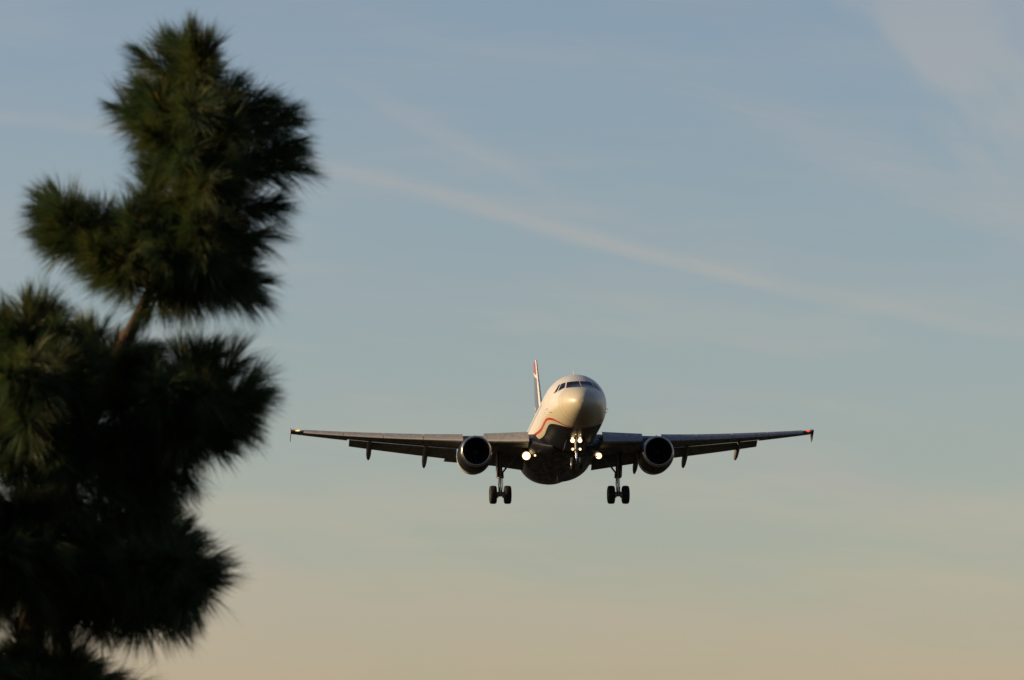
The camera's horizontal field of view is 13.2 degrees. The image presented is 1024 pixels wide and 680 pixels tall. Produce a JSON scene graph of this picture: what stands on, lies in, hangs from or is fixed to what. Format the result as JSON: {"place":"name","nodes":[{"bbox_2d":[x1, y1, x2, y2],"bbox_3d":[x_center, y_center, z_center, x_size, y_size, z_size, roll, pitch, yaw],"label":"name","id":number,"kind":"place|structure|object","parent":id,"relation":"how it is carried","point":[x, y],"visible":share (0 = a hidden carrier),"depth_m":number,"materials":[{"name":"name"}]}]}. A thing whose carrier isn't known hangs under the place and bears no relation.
{"place":"outdoors","nodes":[
{"label":"outdoors","id":0,"kind":"place"},
{"bbox_2d":[0,0,1023,679],"label":"sky","id":1,"kind":"structure","parent":0,"point":[721,216],"materials":[{"name":"blue"}]},
{"bbox_2d":[290,360,813,503],"bbox_3d":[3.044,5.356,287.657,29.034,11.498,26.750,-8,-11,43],"label":"airliner","id":2,"kind":"object","parent":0,"point":[560,440],"visible":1,"depth_m":281.02,"materials":[{"name":"white metal"}]},
{"label":"ground","id":3,"kind":"structure","parent":0,"visible":0},
{"bbox_2d":[0,6,333,679],"bbox_3d":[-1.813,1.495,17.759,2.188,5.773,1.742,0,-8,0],"label":"pine tree","id":4,"kind":"object","parent":3,"relation":"on","point":[197,124],"visible":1,"depth_m":17.73,"materials":[{"name":"green plant"}]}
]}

